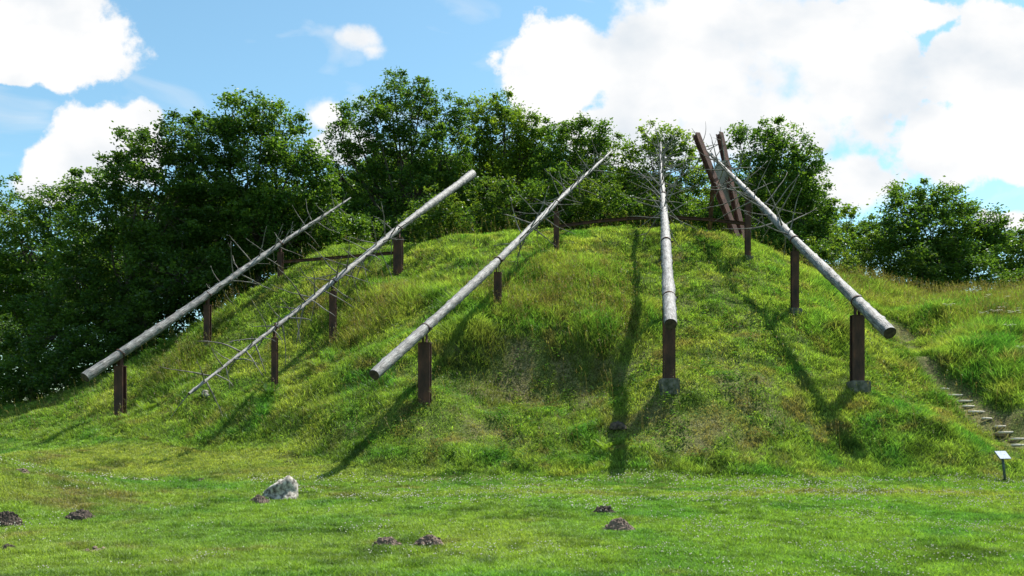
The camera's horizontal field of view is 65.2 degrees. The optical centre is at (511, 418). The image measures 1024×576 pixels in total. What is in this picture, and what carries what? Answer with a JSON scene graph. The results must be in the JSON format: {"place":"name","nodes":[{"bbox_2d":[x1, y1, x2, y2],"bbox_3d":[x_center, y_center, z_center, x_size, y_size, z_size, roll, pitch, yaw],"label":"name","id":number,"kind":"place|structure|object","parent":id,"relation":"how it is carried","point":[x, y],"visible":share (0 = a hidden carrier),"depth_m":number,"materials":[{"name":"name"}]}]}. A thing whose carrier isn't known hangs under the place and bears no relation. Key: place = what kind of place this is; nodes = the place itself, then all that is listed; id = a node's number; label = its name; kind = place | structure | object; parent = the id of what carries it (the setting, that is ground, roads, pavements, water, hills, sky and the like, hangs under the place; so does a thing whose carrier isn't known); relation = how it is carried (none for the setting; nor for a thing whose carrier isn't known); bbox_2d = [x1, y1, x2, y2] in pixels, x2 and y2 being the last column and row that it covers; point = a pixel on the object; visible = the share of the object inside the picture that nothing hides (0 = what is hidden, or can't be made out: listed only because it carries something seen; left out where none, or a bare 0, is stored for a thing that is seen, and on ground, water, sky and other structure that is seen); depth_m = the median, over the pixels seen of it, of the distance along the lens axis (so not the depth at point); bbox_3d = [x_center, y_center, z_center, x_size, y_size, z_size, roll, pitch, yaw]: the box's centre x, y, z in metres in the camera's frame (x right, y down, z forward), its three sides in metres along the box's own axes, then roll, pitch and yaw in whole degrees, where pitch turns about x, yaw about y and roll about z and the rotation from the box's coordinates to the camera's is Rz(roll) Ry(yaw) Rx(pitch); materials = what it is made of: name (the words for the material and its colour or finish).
{"place":"outdoors","nodes":[
{"label":"outdoors","id":0,"kind":"place"},
{"bbox_2d":[0,435,1023,575],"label":"lawn grass","id":1,"kind":"structure","parent":0,"point":[283,559],"depth_m":12.56,"materials":[{"name":"plant"}]},
{"bbox_2d":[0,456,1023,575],"bbox_3d":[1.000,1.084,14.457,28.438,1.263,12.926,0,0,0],"label":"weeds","id":2,"kind":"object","parent":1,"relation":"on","point":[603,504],"visible":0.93,"depth_m":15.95,"materials":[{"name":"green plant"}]},
{"bbox_2d":[0,222,1023,575],"bbox_3d":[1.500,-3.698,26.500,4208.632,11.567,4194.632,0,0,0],"label":"ground","id":3,"kind":"structure","parent":0,"point":[1008,418],"depth_m":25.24,"materials":[{"name":"plant"}]},
{"bbox_2d":[0,544,14,551],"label":"molehill","id":4,"kind":"object","parent":3,"relation":"on","point":[5,546],"visible":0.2,"depth_m":9.94,"materials":[{"name":"soil"}]},
{"bbox_2d":[0,511,24,527],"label":"molehill","id":5,"kind":"object","parent":3,"relation":"on","point":[7,518],"visible":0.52,"depth_m":12.36,"materials":[{"name":"soil"}]},
{"bbox_2d":[0,313,40,405],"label":"bush","id":6,"kind":"object","parent":3,"relation":"on","point":[5,317],"visible":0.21,"depth_m":39.83,"materials":[{"name":"green plant"}]},
{"bbox_2d":[16,468,28,474],"bbox_3d":[-10.116,1.082,16.477,0.352,0.143,0.299,0,0,21],"label":"molehill","id":7,"kind":"object","parent":3,"relation":"on","point":[24,470],"visible":0.47,"depth_m":16.43,"materials":[{"name":"soil"}]},
{"bbox_2d":[0,245,81,340],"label":"ash tree","id":8,"kind":"object","parent":3,"relation":"on","point":[30,272],"depth_m":55.35,"materials":[{"name":"green plant"}]},
{"bbox_2d":[0,338,84,405],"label":"bush","id":9,"kind":"object","parent":3,"relation":"on","point":[16,386],"visible":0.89,"depth_m":35.94,"materials":[{"name":"green plant"}]},
{"bbox_2d":[0,165,123,403],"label":"oak tree","id":10,"kind":"object","parent":3,"relation":"on","point":[29,218],"visible":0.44,"depth_m":45.43,"materials":[{"name":"green plant"}]},
{"bbox_2d":[24,318,130,387],"bbox_3d":[-19.852,-2.776,37.012,4.562,3.762,2.777,0,0,-11],"label":"bush","id":11,"kind":"object","parent":3,"relation":"on","point":[84,352],"visible":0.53,"depth_m":36.47,"materials":[{"name":"green plant"}]},
{"bbox_2d":[63,509,95,520],"bbox_3d":[-7.097,1.597,13.156,0.591,0.230,0.424,0,0,0],"label":"molehill","id":12,"kind":"object","parent":3,"relation":"on","point":[80,514],"visible":0.45,"depth_m":13.04,"materials":[{"name":"soil"}]},
{"bbox_2d":[81,546,105,552],"bbox_3d":[-5.238,1.656,10.089,0.431,0.104,0.327,0,0,0],"label":"molehill","id":13,"kind":"object","parent":3,"relation":"on","point":[93,548],"visible":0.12,"depth_m":10.07,"materials":[{"name":"soil"}]},
{"bbox_2d":[58,224,172,341],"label":"ash tree","id":14,"kind":"object","parent":3,"relation":"on","point":[121,262],"visible":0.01,"depth_m":53.83,"materials":[{"name":"green plant"}]},
{"bbox_2d":[114,349,126,416],"bbox_3d":[-14.660,-1.104,29.986,0.448,3.004,0.283,0,0,15],"label":"steel post","id":15,"kind":"object","parent":3,"relation":"on","point":[120,382],"visible":0.83,"depth_m":29.91,"materials":[{"name":"metal"}]},
{"bbox_2d":[81,188,352,381],"bbox_3d":[-11.488,-6.245,34.496,2.847,3.198,16.724,0,36,32],"label":"spruce log","id":16,"kind":"object","parent":15,"relation":"on","point":[98,368],"visible":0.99,"depth_m":32.97,"materials":[{"name":"wood"}]},
{"bbox_2d":[0,107,248,387],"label":"oak tree","id":17,"kind":"object","parent":3,"relation":"on","point":[130,267],"visible":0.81,"depth_m":38.89,"materials":[{"name":"green plant"}]},
{"bbox_2d":[121,411,141,418],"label":"fern","id":18,"kind":"object","parent":3,"relation":"on","point":[128,416],"visible":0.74,"depth_m":28.95,"materials":[{"name":"green plant"}]},
{"bbox_2d":[96,285,179,365],"bbox_3d":[-17.846,-4.261,38.220,4.322,4.259,3.061,0,0,-14],"label":"bush","id":19,"kind":"object","parent":3,"relation":"on","point":[164,334],"visible":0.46,"depth_m":37.76,"materials":[{"name":"green plant"}]},
{"bbox_2d":[135,401,155,410],"bbox_3d":[-13.471,-0.481,29.442,0.737,0.407,0.896,0,0,-24],"label":"fern","id":20,"kind":"object","parent":3,"relation":"on","point":[144,406],"visible":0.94,"depth_m":29.40,"materials":[{"name":"green plant"}]},
{"bbox_2d":[156,336,176,343],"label":"fern","id":21,"kind":"object","parent":3,"relation":"on","point":[162,341],"visible":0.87,"depth_m":35.48,"materials":[{"name":"green plant"}]},
{"bbox_2d":[166,403,183,412],"bbox_3d":[-11.846,-0.374,28.208,0.597,0.330,0.726,0,0,7],"label":"fern","id":22,"kind":"object","parent":3,"relation":"on","point":[173,407],"visible":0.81,"depth_m":28.14,"materials":[{"name":"green plant"}]},
{"bbox_2d":[153,255,228,334],"bbox_3d":[-15.990,-5.737,40.168,4.297,4.831,3.045,0,0,0],"label":"bush","id":23,"kind":"object","parent":3,"relation":"on","point":[182,326],"visible":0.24,"depth_m":39.64,"materials":[{"name":"green plant"}]},
{"bbox_2d":[118,176,276,313],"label":"ash tree","id":24,"kind":"object","parent":3,"relation":"on","point":[264,279],"visible":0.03,"depth_m":53.43,"materials":[{"name":"green plant"}]},
{"bbox_2d":[202,390,209,396],"bbox_3d":[-11.036,-0.909,28.844,0.287,0.286,0.237,0,0,0],"label":"stone","id":25,"kind":"object","parent":3,"relation":"on","point":[204,392],"visible":0.84,"depth_m":28.76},
{"bbox_2d":[203,291,211,347],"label":"steel post","id":26,"kind":"object","parent":3,"relation":"on","point":[207,317],"visible":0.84,"depth_m":33.15,"materials":[{"name":"metal"}]},
{"bbox_2d":[160,85,352,308],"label":"oak tree","id":27,"kind":"object","parent":3,"relation":"on","point":[265,194],"visible":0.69,"depth_m":40.35,"materials":[{"name":"green plant"}]},
{"bbox_2d":[249,494,269,503],"bbox_3d":[-5.153,1.676,16.321,0.548,0.275,0.403,0,0,0],"label":"molehill","id":28,"kind":"object","parent":3,"relation":"on","point":[260,499],"visible":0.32,"depth_m":16.23,"materials":[{"name":"soil"}]},
{"bbox_2d":[220,235,301,297],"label":"bush","id":29,"kind":"object","parent":3,"relation":"on","point":[268,263],"visible":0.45,"depth_m":40.52,"materials":[{"name":"green plant"}]},
{"bbox_2d":[253,383,281,396],"bbox_3d":[-8.324,-0.996,27.301,1.015,0.504,0.920,0,0,17],"label":"fern","id":30,"kind":"object","parent":3,"relation":"on","point":[272,388],"visible":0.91,"depth_m":27.16,"materials":[{"name":"green plant"}]},
{"bbox_2d":[271,323,278,389],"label":"steel post","id":31,"kind":"object","parent":3,"relation":"on","point":[274,360],"visible":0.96,"depth_m":27.45,"materials":[{"name":"metal"}]},
{"bbox_2d":[262,475,297,499],"bbox_3d":[-5.048,1.574,17.351,0.848,0.711,0.795,0,0,0],"label":"boulder","id":32,"kind":"object","parent":3,"relation":"on","point":[286,487],"visible":0.54,"depth_m":17.17,"materials":[{"name":"stone"}]},
{"bbox_2d":[277,241,283,277],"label":"steel post","id":33,"kind":"object","parent":3,"relation":"on","point":[280,257],"visible":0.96,"depth_m":36.41,"materials":[{"name":"metal"}]},
{"bbox_2d":[230,176,333,263],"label":"ash tree","id":34,"kind":"object","parent":3,"relation":"on","point":[281,179],"visible":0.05,"depth_m":56.87,"materials":[{"name":"green plant"}]},
{"bbox_2d":[307,357,326,365],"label":"fern","id":35,"kind":"object","parent":3,"relation":"on","point":[318,363],"visible":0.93,"depth_m":28.44,"materials":[{"name":"green plant"}]},
{"bbox_2d":[326,278,336,348],"bbox_3d":[-6.928,-3.724,30.950,0.412,3.422,0.438,0,0,9],"label":"steel post","id":36,"kind":"object","parent":3,"relation":"on","point":[333,311],"visible":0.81,"depth_m":30.88,"materials":[{"name":"metal"}]},
{"bbox_2d":[286,210,391,258],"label":"bush","id":37,"kind":"object","parent":3,"relation":"on","point":[364,223],"visible":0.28,"depth_m":42.96,"materials":[{"name":"green plant"}]},
{"bbox_2d":[318,165,405,250],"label":"ash tree","id":38,"kind":"object","parent":3,"relation":"on","point":[340,199],"visible":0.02,"depth_m":56.21,"materials":[{"name":"green plant"}]},
{"bbox_2d":[372,536,401,546],"bbox_3d":[-1.632,1.619,10.413,0.417,0.171,0.302,0,0,0],"label":"molehill","id":39,"kind":"object","parent":3,"relation":"on","point":[384,540],"visible":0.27,"depth_m":10.36,"materials":[{"name":"soil"}]},
{"bbox_2d":[393,225,402,275],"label":"steel post","id":40,"kind":"object","parent":3,"relation":"on","point":[397,256],"visible":0.68,"depth_m":35.90,"materials":[{"name":"metal"}]},
{"bbox_2d":[162,170,475,420],"bbox_3d":[-6.014,-7.005,33.636,3.190,3.411,25.272,0,31,20],"label":"spruce log","id":41,"kind":"object","parent":40,"relation":"on","point":[468,176],"visible":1,"depth_m":30.75,"materials":[{"name":"wood"}]},
{"bbox_2d":[284,251,392,262],"bbox_3d":[-7.845,-7.299,36.200,5.058,0.449,0.120,0,0,5],"label":"steel rail","id":42,"kind":"object","parent":40,"relation":"attached to","point":[329,257],"visible":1,"depth_m":36.21,"materials":[{"name":"metal"}]},
{"bbox_2d":[324,145,474,238],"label":"ash tree","id":43,"kind":"object","parent":3,"relation":"on","point":[405,164],"visible":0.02,"depth_m":58.70,"materials":[{"name":"green plant"}]},
{"bbox_2d":[318,67,483,245],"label":"oak tree","id":44,"kind":"object","parent":3,"relation":"on","point":[379,171],"visible":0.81,"depth_m":49.35,"materials":[{"name":"green plant"}]},
{"bbox_2d":[352,205,463,245],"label":"bush","id":45,"kind":"object","parent":3,"relation":"on","point":[392,226],"visible":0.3,"depth_m":47.72,"materials":[{"name":"green plant"}]},
{"bbox_2d":[418,323,431,406],"bbox_3d":[-2.603,-1.486,24.085,0.421,2.781,0.221,0,0,10],"label":"steel post","id":46,"kind":"object","parent":3,"relation":"on","point":[424,370],"visible":0.73,"depth_m":23.99,"materials":[{"name":"metal"}]},
{"bbox_2d":[369,141,622,379],"bbox_3d":[0.673,-7.738,32.135,2.830,2.891,26.348,0,30,23],"label":"spruce log","id":47,"kind":"object","parent":46,"relation":"on","point":[393,356],"visible":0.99,"depth_m":27.92,"materials":[{"name":"wood"}]},
{"bbox_2d":[413,534,445,546],"bbox_3d":[-1.092,1.601,10.494,0.462,0.192,0.366,0,0,0],"label":"molehill","id":48,"kind":"object","parent":3,"relation":"on","point":[431,538],"visible":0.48,"depth_m":10.40,"materials":[{"name":"soil"}]},
{"bbox_2d":[387,182,482,243],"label":"bush","id":49,"kind":"object","parent":3,"relation":"on","point":[442,220],"visible":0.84,"depth_m":43.49,"materials":[{"name":"green plant"}]},
{"bbox_2d":[419,142,486,240],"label":"ash tree","id":50,"kind":"object","parent":3,"relation":"on","point":[434,167],"visible":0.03,"depth_m":57.17,"materials":[{"name":"green plant"}]},
{"bbox_2d":[493,256,503,309],"bbox_3d":[-0.486,-4.721,28.915,0.383,2.275,0.209,0,0,10],"label":"steel post","id":51,"kind":"object","parent":3,"relation":"on","point":[498,281],"visible":0.73,"depth_m":28.85,"materials":[{"name":"metal"}]},
{"bbox_2d":[458,170,540,233],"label":"bush","id":52,"kind":"object","parent":3,"relation":"on","point":[483,206],"visible":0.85,"depth_m":45.72,"materials":[{"name":"green plant"}]},
{"bbox_2d":[461,142,543,232],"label":"ash tree","id":53,"kind":"object","parent":3,"relation":"on","point":[482,196],"visible":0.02,"depth_m":58.22,"materials":[{"name":"green plant"}]},
{"bbox_2d":[449,86,559,230],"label":"beech tree","id":54,"kind":"object","parent":3,"relation":"on","point":[518,153],"visible":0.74,"depth_m":52.35,"materials":[{"name":"green plant"}]},
{"bbox_2d":[463,212,548,233],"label":"bush","id":55,"kind":"object","parent":3,"relation":"on","point":[485,220],"visible":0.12,"depth_m":47.77,"materials":[{"name":"green plant"}]},
{"bbox_2d":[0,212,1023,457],"bbox_3d":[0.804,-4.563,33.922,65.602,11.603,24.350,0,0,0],"label":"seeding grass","id":56,"kind":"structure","parent":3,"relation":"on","point":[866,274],"depth_m":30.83,"materials":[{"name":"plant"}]},
{"bbox_2d":[506,161,588,229],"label":"bush","id":57,"kind":"object","parent":3,"relation":"on","point":[553,172],"visible":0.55,"depth_m":45.61,"materials":[{"name":"green plant"}]},
{"bbox_2d":[488,142,609,231],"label":"ash tree","id":58,"kind":"object","parent":3,"relation":"on","point":[551,195],"visible":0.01,"depth_m":56.03,"materials":[{"name":"green plant"}]},
{"bbox_2d":[553,200,560,250],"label":"steel post","id":59,"kind":"object","parent":3,"relation":"on","point":[556,230],"visible":0.69,"depth_m":34.61,"materials":[{"name":"metal"}]},
{"bbox_2d":[559,215,657,227],"bbox_3d":[4.202,-8.601,35.077,4.390,0.627,0.690,0,0,-3],"label":"steel rail","id":60,"kind":"object","parent":59,"relation":"attached to","point":[602,221],"visible":0.86,"depth_m":35.24,"materials":[{"name":"metal"}]},
{"bbox_2d":[521,111,626,229],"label":"oak tree","id":61,"kind":"object","parent":3,"relation":"on","point":[565,130],"visible":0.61,"depth_m":49.06,"materials":[{"name":"green plant"}]},
{"bbox_2d":[553,202,631,230],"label":"bush","id":62,"kind":"object","parent":3,"relation":"on","point":[570,219],"visible":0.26,"depth_m":48.99,"materials":[{"name":"green plant"}]},
{"bbox_2d":[558,176,630,229],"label":"bush","id":63,"kind":"object","parent":3,"relation":"on","point":[595,203],"visible":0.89,"depth_m":45.50,"materials":[{"name":"green plant"}]},
{"bbox_2d":[592,505,617,512],"bbox_3d":[1.592,1.583,13.794,0.439,0.190,0.336,0,0,16],"label":"molehill","id":64,"kind":"object","parent":3,"relation":"on","point":[603,509],"visible":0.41,"depth_m":13.73,"materials":[{"name":"soil"}]},
{"bbox_2d":[592,438,618,450],"bbox_3d":[2.614,0.739,22.177,0.737,0.407,0.896,0,0,38],"label":"fern","id":65,"kind":"object","parent":3,"relation":"on","point":[605,447],"visible":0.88,"depth_m":22.14,"materials":[{"name":"green plant"}]},
{"bbox_2d":[575,165,655,227],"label":"ash tree","id":66,"kind":"object","parent":3,"relation":"on","point":[624,187],"visible":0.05,"depth_m":56.30,"materials":[{"name":"green plant"}]},
{"bbox_2d":[609,421,626,429],"bbox_3d":[3.103,0.193,23.322,0.570,0.260,0.418,0,0,0],"label":"stone","id":67,"kind":"object","parent":3,"relation":"on","point":[618,425],"visible":0.98,"depth_m":23.16,"materials":[{"name":"stone"}]},
{"bbox_2d":[603,517,634,530],"bbox_3d":[1.546,1.565,11.682,0.553,0.256,0.419,0,0,0],"label":"molehill","id":68,"kind":"object","parent":3,"relation":"on","point":[619,524],"visible":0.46,"depth_m":11.58,"materials":[{"name":"soil"}]},
{"bbox_2d":[608,118,710,227],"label":"beech tree","id":69,"kind":"object","parent":3,"relation":"on","point":[701,180],"visible":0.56,"depth_m":49.47,"materials":[{"name":"green plant"}]},
{"bbox_2d":[658,291,679,394],"bbox_3d":[4.766,-2.081,24.297,0.589,3.584,0.626,0,0,4],"label":"steel post","id":70,"kind":"object","parent":3,"relation":"on","point":[669,381],"visible":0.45,"depth_m":24.19,"materials":[{"name":"metal"}]},
{"bbox_2d":[622,127,697,329],"bbox_3d":[6.292,-9.072,33.646,3.294,3.539,26.080,0,30,10],"label":"spruce log","id":71,"kind":"object","parent":70,"relation":"on","point":[669,306],"visible":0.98,"depth_m":32.55,"materials":[{"name":"wood"}]},
{"bbox_2d":[612,193,728,232],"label":"bush","id":72,"kind":"object","parent":3,"relation":"on","point":[637,210],"visible":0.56,"depth_m":46.82,"materials":[{"name":"green plant"}]},
{"bbox_2d":[646,174,697,227],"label":"ash tree","id":73,"kind":"object","parent":3,"relation":"on","point":[669,206],"visible":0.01,"depth_m":58.09,"materials":[{"name":"green plant"}]},
{"bbox_2d":[695,235,712,243],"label":"fern","id":74,"kind":"object","parent":3,"relation":"on","point":[703,238],"visible":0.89,"depth_m":35.69,"materials":[{"name":"green plant"}]},
{"bbox_2d":[668,203,757,234],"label":"bush","id":75,"kind":"object","parent":3,"relation":"on","point":[693,216],"visible":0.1,"depth_m":48.90,"materials":[{"name":"green plant"}]},
{"bbox_2d":[706,238,725,249],"bbox_3d":[9.040,-7.663,35.347,0.823,0.451,0.908,0,0,1],"label":"fern","id":76,"kind":"object","parent":3,"relation":"on","point":[717,246],"visible":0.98,"depth_m":35.20,"materials":[{"name":"green plant"}]},
{"bbox_2d":[692,131,743,237],"bbox_3d":[10.128,-11.254,40.802,2.596,6.246,5.582,0,0,0],"label":"steel beam frame","id":77,"kind":"object","parent":3,"relation":"on","point":[724,196],"visible":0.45,"depth_m":39.07,"materials":[{"name":"metal"}]},
{"bbox_2d":[679,175,767,232],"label":"ash tree","id":78,"kind":"object","parent":3,"relation":"on","point":[700,202],"visible":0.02,"depth_m":58.77,"materials":[{"name":"green plant"}]},
{"bbox_2d":[744,188,752,259],"bbox_3d":[10.253,-8.118,34.779,0.394,3.750,0.407,0,0,-2],"label":"steel post","id":79,"kind":"object","parent":3,"relation":"on","point":[747,234],"visible":0.52,"depth_m":34.71,"materials":[{"name":"metal"}]},
{"bbox_2d":[668,215,743,224],"bbox_3d":[8.476,-8.656,35.100,3.395,0.408,0.541,0,0,0],"label":"steel rail","id":80,"kind":"object","parent":79,"relation":"attached to","point":[709,220],"visible":0.84,"depth_m":35.09,"materials":[{"name":"metal"}]},
{"bbox_2d":[689,114,852,253],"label":"oak tree","id":81,"kind":"object","parent":3,"relation":"on","point":[815,224],"visible":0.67,"depth_m":46.19,"materials":[{"name":"green plant"}]},
{"bbox_2d":[734,166,821,253],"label":"ash tree","id":82,"kind":"object","parent":3,"relation":"on","point":[779,197],"depth_m":55.37,"materials":[{"name":"green plant"}]},
{"bbox_2d":[788,235,802,316],"bbox_3d":[10.641,-5.080,30.080,0.462,3.596,0.469,0,0,-2],"label":"steel post","id":83,"kind":"object","parent":3,"relation":"on","point":[794,280],"visible":0.71,"depth_m":30.00,"materials":[{"name":"metal"}]},
{"bbox_2d":[751,220,843,270],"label":"bush","id":84,"kind":"object","parent":3,"relation":"on","point":[777,242],"visible":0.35,"depth_m":44.53,"materials":[{"name":"green plant"}]},
{"bbox_2d":[777,190,844,263],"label":"ash tree","id":85,"kind":"object","parent":3,"relation":"on","point":[834,217],"visible":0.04,"depth_m":57.85,"materials":[{"name":"green plant"}]},
{"bbox_2d":[797,234,861,275],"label":"bush","id":86,"kind":"object","parent":3,"relation":"on","point":[827,249],"visible":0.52,"depth_m":43.00,"materials":[{"name":"green plant"}]},
{"bbox_2d":[826,202,861,265],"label":"young tree","id":87,"kind":"object","parent":3,"relation":"on","point":[847,210],"visible":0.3,"depth_m":51.12,"materials":[{"name":"green plant"}]},
{"bbox_2d":[830,213,883,274],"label":"bush","id":88,"kind":"object","parent":3,"relation":"on","point":[861,229],"visible":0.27,"depth_m":47.88,"materials":[{"name":"green plant"}]},
{"bbox_2d":[845,295,870,393],"bbox_3d":[11.000,-2.090,25.495,0.618,3.674,0.657,0,0,-2],"label":"steel post","id":89,"kind":"object","parent":3,"relation":"on","point":[857,346],"visible":0.58,"depth_m":25.39,"materials":[{"name":"metal"}]},
{"bbox_2d":[678,121,895,338],"bbox_3d":[10.643,-8.752,33.014,4.632,4.328,22.617,0,33,-4],"label":"spruce log","id":90,"kind":"object","parent":89,"relation":"on","point":[882,325],"visible":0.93,"depth_m":30.75,"materials":[{"name":"wood"}]},
{"bbox_2d":[843,228,914,282],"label":"bush","id":91,"kind":"object","parent":3,"relation":"on","point":[867,242],"visible":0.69,"depth_m":44.56,"materials":[{"name":"green plant"}]},
{"bbox_2d":[851,222,917,283],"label":"bush","id":92,"kind":"object","parent":3,"relation":"on","point":[874,262],"visible":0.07,"depth_m":47.64,"materials":[{"name":"green plant"}]},
{"bbox_2d":[886,241,951,293],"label":"bush","id":93,"kind":"object","parent":3,"relation":"on","point":[922,264],"visible":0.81,"depth_m":43.34,"materials":[{"name":"green plant"}]},
{"bbox_2d":[900,232,966,290],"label":"ash tree","id":94,"kind":"object","parent":3,"relation":"on","point":[943,261],"visible":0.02,"depth_m":59.02,"materials":[{"name":"green plant"}]},
{"bbox_2d":[866,174,1017,290],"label":"oak tree","id":95,"kind":"object","parent":3,"relation":"on","point":[969,231],"visible":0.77,"depth_m":45.10,"materials":[{"name":"green plant"}]},
{"bbox_2d":[957,400,972,402],"bbox_3d":[15.152,-0.544,26.760,0.635,0.162,0.360,0,0,0],"label":"timber step","id":96,"kind":"object","parent":3,"relation":"on","point":[960,401],"visible":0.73,"depth_m":26.59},
{"bbox_2d":[944,253,1021,291],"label":"bush","id":97,"kind":"object","parent":3,"relation":"on","point":[984,263],"visible":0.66,"depth_m":43.02,"materials":[{"name":"green plant"}]},
{"bbox_2d":[974,233,1023,290],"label":"bush","id":98,"kind":"object","parent":3,"relation":"on","point":[1008,264],"visible":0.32,"depth_m":46.83,"materials":[{"name":"green plant"}]},
{"bbox_2d":[993,425,1005,429],"bbox_3d":[15.267,0.282,24.920,0.604,0.162,0.360,0,0,0],"label":"timber step","id":99,"kind":"object","parent":3,"relation":"on","point":[996,427],"visible":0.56,"depth_m":24.77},
{"bbox_2d":[994,451,1010,479],"bbox_3d":[12.700,1.292,20.710,0.360,0.909,0.205,0,0,-14],"label":"information sign","id":100,"kind":"object","parent":3,"relation":"on","point":[1002,455],"visible":0.91,"depth_m":20.69,"materials":[{"name":"metal"}]},
{"bbox_2d":[993,431,1012,435],"bbox_3d":[15.137,0.459,24.460,0.705,0.162,0.360,0,0,0],"label":"timber step","id":101,"kind":"object","parent":3,"relation":"on","point":[1003,433],"visible":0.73,"depth_m":24.31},
{"bbox_2d":[993,214,1023,286],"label":"oak tree","id":102,"kind":"object","parent":3,"relation":"on","point":[1019,232],"visible":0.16,"depth_m":48.28,"materials":[{"name":"green plant"}]},
{"bbox_2d":[995,261,1023,289],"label":"bush","id":103,"kind":"object","parent":3,"relation":"on","point":[1019,274],"visible":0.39,"depth_m":43.99,"materials":[{"name":"green plant"}]},
{"bbox_2d":[1007,438,1023,442],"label":"timber step","id":104,"kind":"object","parent":3,"relation":"on","point":[1014,440],"visible":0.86,"depth_m":23.92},
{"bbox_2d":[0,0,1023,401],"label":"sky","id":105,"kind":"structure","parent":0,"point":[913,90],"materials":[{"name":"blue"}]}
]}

